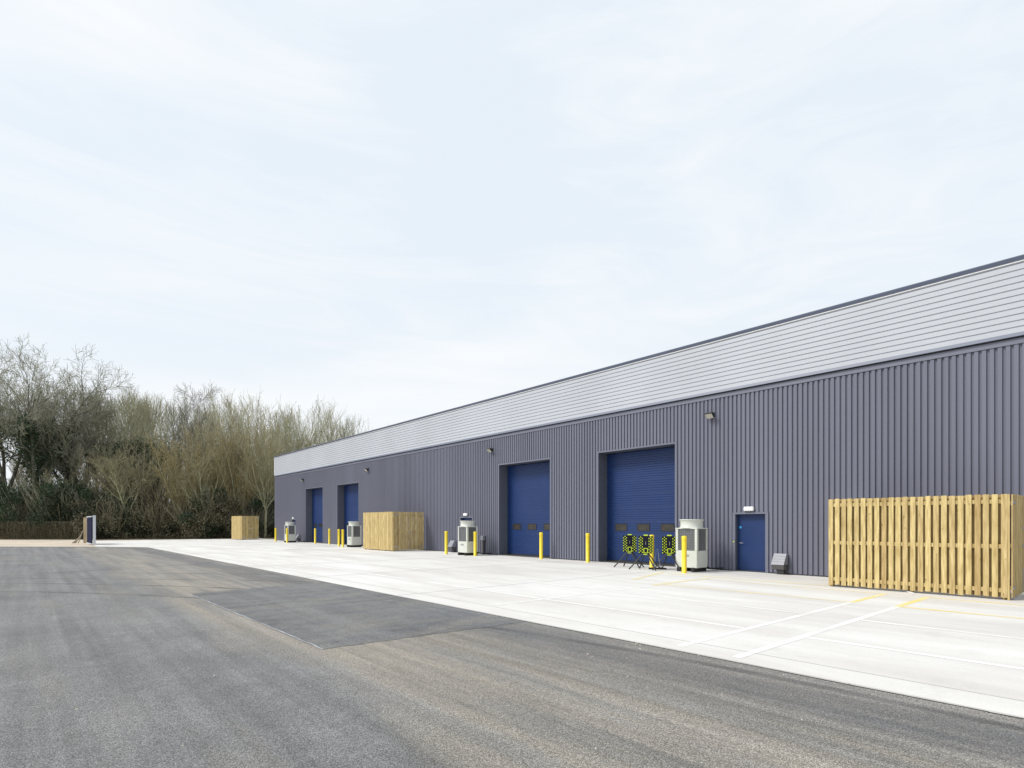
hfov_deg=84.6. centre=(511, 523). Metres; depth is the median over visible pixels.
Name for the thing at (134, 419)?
ivy clad ash
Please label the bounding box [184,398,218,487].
ash tree
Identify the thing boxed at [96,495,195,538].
bramble thicket
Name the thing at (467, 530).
heat pump
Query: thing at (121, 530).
bramble thicket
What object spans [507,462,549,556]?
roller door
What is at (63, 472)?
ivy clad oak
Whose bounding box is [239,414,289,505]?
hazel tree
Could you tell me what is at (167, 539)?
ground
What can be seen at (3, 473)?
oak tree
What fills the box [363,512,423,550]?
timber enclosure
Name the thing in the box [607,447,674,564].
roller door
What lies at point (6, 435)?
oak tree
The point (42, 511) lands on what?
evergreen shrub
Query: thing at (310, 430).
willow tree
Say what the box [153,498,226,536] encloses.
evergreen shrub
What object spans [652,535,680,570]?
folded barrier
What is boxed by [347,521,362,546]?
heat pump
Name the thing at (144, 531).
bush
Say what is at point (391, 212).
sky
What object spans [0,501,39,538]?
bramble thicket
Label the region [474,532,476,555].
bollard
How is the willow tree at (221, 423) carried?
on the ground at (167, 539)
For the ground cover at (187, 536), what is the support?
on the ground at (167, 539)
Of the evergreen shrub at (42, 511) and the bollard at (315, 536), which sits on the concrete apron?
the bollard at (315, 536)
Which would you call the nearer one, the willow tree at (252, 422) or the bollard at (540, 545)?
the bollard at (540, 545)
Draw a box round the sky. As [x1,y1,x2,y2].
[0,0,1023,500]
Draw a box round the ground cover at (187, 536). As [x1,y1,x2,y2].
[7,530,271,538]
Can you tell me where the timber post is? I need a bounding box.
[83,518,86,542]
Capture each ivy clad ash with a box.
[104,386,158,495]
[130,392,179,499]
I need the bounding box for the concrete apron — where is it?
[95,538,1023,717]
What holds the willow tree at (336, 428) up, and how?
on the ground at (167, 539)
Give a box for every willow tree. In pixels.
[125,397,193,497]
[162,388,211,492]
[179,396,254,487]
[191,387,248,483]
[199,388,280,502]
[233,393,273,488]
[240,395,314,469]
[244,389,292,494]
[250,394,330,458]
[277,399,335,450]
[279,404,343,448]
[284,403,344,449]
[312,395,366,444]
[321,403,360,438]
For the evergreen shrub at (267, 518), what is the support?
on the ground at (167, 539)
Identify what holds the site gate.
on the gravel track
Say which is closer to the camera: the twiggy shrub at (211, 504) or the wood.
the twiggy shrub at (211, 504)
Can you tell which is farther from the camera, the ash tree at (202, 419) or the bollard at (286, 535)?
the ash tree at (202, 419)
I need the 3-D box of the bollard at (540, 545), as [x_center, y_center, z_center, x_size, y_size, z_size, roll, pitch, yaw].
[1.346,1.023,25.943,0.184,1.230,0.184,0,0,19]
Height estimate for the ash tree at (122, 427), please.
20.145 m
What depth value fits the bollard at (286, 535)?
47.77 m
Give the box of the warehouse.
[274,254,1023,584]
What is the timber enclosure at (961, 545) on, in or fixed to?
on the concrete apron
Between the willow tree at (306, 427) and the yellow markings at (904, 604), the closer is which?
the yellow markings at (904, 604)
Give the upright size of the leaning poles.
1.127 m
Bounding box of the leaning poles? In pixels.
[72,530,83,542]
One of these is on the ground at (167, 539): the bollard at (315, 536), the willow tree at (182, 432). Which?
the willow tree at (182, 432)
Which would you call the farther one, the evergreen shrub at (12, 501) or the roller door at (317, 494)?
the evergreen shrub at (12, 501)
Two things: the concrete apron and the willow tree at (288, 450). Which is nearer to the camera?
the concrete apron
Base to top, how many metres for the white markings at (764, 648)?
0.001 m
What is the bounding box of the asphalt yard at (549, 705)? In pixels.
[0,546,1023,767]
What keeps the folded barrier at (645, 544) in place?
on the concrete apron
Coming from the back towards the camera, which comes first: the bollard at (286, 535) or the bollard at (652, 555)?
the bollard at (286, 535)
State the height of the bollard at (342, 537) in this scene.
1.230 m
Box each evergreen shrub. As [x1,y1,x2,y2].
[0,474,62,535]
[0,476,31,517]
[1,485,83,525]
[5,488,95,538]
[16,474,115,533]
[27,494,134,538]
[36,479,123,534]
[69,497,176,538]
[78,483,154,536]
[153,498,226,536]
[178,487,238,537]
[179,497,255,535]
[212,483,274,535]
[245,497,274,536]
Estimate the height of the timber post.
2.200 m
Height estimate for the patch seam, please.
0.001 m
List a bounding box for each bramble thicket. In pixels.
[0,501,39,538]
[67,495,155,538]
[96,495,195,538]
[129,496,238,538]
[212,501,274,536]
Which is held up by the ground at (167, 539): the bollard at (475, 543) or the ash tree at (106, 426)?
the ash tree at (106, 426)
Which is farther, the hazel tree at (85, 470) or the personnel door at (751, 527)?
the hazel tree at (85, 470)
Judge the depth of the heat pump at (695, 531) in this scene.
19.08 m
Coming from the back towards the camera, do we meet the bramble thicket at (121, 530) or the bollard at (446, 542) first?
the bramble thicket at (121, 530)
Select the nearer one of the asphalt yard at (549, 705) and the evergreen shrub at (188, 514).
the asphalt yard at (549, 705)
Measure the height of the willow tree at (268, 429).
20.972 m
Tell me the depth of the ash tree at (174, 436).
74.56 m
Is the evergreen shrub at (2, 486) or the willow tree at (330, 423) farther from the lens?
the willow tree at (330, 423)
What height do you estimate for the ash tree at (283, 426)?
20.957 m
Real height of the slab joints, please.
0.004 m
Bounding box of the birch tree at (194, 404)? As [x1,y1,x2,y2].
[170,381,224,486]
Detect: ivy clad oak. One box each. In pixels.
[0,336,137,509]
[10,382,129,487]
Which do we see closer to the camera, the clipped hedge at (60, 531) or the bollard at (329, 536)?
the bollard at (329, 536)
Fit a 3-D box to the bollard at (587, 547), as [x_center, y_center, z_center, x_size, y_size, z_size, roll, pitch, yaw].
[3.199,1.023,23.752,0.184,1.230,0.184,0,0,-31]
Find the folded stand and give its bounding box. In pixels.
[649,549,666,569]
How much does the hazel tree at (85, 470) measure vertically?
12.580 m
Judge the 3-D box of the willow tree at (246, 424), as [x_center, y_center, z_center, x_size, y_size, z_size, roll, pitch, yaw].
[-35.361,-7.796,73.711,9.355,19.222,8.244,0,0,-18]
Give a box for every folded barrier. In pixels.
[613,534,643,567]
[629,535,660,570]
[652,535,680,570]
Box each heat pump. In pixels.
[284,522,304,542]
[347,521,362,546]
[458,521,490,555]
[675,519,722,571]
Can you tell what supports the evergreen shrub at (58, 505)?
on the ground at (167, 539)
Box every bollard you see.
[286,528,287,542]
[314,528,315,543]
[328,529,330,543]
[338,529,339,545]
[342,529,343,546]
[445,531,447,553]
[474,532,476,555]
[539,532,542,558]
[586,533,589,561]
[650,535,653,567]
[681,536,686,572]
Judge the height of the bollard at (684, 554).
1.230 m
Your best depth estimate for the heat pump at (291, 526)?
48.56 m
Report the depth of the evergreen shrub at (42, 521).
60.22 m
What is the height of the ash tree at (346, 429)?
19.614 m
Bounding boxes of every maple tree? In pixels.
[24,467,86,499]
[86,441,170,538]
[161,440,234,537]
[236,428,291,537]
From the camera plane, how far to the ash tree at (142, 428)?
74.92 m
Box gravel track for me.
[0,539,95,546]
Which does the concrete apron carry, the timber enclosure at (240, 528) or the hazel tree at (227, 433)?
the timber enclosure at (240, 528)
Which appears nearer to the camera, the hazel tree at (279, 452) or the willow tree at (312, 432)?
the hazel tree at (279, 452)
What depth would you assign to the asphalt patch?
10.20 m
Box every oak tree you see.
[0,343,66,498]
[0,359,117,488]
[0,391,34,466]
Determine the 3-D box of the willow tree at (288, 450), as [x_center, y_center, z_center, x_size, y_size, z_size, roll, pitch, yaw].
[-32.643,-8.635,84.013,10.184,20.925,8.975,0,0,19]
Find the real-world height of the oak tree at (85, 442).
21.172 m
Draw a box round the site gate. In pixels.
[86,515,95,544]
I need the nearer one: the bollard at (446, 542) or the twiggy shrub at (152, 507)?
the bollard at (446, 542)
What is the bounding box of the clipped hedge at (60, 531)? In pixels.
[0,521,82,539]
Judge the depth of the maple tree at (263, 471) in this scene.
64.72 m
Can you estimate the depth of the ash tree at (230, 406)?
77.27 m
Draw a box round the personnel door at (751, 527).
[738,514,764,570]
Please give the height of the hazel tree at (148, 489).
11.655 m
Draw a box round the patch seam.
[188,593,321,648]
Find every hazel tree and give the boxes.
[71,435,134,503]
[119,432,180,506]
[142,417,212,537]
[172,408,278,495]
[176,415,249,502]
[206,411,266,515]
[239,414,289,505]
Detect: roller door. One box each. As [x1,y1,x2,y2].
[312,488,322,542]
[344,484,358,543]
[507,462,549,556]
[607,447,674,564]
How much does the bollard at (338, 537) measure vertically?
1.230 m
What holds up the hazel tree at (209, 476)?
on the ground at (167, 539)
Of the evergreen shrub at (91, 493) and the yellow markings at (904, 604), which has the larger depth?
the evergreen shrub at (91, 493)
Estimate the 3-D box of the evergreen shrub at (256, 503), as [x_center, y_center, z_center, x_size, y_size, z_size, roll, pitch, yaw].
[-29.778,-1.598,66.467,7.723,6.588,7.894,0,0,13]
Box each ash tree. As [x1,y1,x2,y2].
[64,376,119,491]
[83,396,127,497]
[101,387,143,499]
[122,394,157,443]
[158,393,197,489]
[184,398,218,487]
[191,399,226,475]
[218,389,257,497]
[267,407,297,454]
[333,412,357,438]
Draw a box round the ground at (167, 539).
[32,537,274,541]
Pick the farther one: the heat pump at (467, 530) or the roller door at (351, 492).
the roller door at (351, 492)
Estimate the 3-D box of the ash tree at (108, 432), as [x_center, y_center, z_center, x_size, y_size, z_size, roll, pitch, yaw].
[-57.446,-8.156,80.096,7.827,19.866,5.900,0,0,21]
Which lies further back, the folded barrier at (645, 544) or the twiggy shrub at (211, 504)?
the twiggy shrub at (211, 504)
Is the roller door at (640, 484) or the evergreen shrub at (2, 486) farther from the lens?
the evergreen shrub at (2, 486)
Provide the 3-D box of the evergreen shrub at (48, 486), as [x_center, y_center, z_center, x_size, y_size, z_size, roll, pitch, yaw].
[-47.331,-1.734,63.704,8.044,6.862,8.223,0,0,-12]
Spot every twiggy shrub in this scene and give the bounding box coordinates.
[120,482,193,537]
[158,482,256,537]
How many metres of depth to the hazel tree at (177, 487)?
62.30 m
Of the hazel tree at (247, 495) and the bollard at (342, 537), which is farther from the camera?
the hazel tree at (247, 495)
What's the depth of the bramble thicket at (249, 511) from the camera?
65.17 m
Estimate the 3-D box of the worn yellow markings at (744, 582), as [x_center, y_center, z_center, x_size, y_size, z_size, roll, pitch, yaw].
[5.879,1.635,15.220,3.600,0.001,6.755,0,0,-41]
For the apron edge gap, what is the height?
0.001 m
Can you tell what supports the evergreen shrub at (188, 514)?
on the ground at (167, 539)
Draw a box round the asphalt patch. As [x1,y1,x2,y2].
[189,582,525,648]
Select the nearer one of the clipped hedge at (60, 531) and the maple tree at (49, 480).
the clipped hedge at (60, 531)
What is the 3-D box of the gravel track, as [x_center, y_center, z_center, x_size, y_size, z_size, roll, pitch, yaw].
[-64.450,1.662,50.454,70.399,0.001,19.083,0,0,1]
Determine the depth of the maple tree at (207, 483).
62.66 m
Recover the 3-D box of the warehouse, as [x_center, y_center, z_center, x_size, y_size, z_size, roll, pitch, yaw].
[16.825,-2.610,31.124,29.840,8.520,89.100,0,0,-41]
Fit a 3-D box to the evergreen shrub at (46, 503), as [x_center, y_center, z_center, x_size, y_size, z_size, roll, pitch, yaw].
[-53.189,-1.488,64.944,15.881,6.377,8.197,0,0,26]
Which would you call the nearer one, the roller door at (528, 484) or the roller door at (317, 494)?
the roller door at (528, 484)
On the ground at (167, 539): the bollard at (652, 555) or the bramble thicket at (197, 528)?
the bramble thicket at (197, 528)
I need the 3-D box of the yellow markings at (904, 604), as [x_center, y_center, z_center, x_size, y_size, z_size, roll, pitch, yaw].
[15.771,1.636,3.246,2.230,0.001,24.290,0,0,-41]
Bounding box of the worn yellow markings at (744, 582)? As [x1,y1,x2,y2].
[631,572,881,601]
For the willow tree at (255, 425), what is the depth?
86.74 m
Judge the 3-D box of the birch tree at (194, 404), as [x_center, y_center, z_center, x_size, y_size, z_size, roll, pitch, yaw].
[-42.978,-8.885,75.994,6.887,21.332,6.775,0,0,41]
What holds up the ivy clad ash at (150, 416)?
on the ground at (167, 539)
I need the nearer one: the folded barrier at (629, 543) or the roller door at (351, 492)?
the folded barrier at (629, 543)
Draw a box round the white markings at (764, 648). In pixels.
[278,558,1023,669]
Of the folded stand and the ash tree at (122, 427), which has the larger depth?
the ash tree at (122, 427)
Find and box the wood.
[7,460,167,499]
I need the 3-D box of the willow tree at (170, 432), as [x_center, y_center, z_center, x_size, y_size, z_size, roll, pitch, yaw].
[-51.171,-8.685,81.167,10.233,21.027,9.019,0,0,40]
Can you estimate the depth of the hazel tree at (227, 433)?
66.12 m
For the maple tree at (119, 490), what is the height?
11.090 m
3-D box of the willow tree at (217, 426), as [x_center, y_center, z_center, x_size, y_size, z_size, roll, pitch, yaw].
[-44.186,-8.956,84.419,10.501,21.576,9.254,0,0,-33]
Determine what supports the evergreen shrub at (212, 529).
on the ground at (167, 539)
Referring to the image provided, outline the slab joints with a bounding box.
[122,539,1023,701]
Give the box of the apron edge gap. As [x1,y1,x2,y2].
[174,552,1023,718]
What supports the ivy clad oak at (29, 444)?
on the ground at (167, 539)
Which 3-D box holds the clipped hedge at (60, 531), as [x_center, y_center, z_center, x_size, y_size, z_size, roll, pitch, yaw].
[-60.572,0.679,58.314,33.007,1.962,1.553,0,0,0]
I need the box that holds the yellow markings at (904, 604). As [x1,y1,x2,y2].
[850,593,1023,618]
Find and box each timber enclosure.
[232,516,258,539]
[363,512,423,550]
[828,494,1023,599]

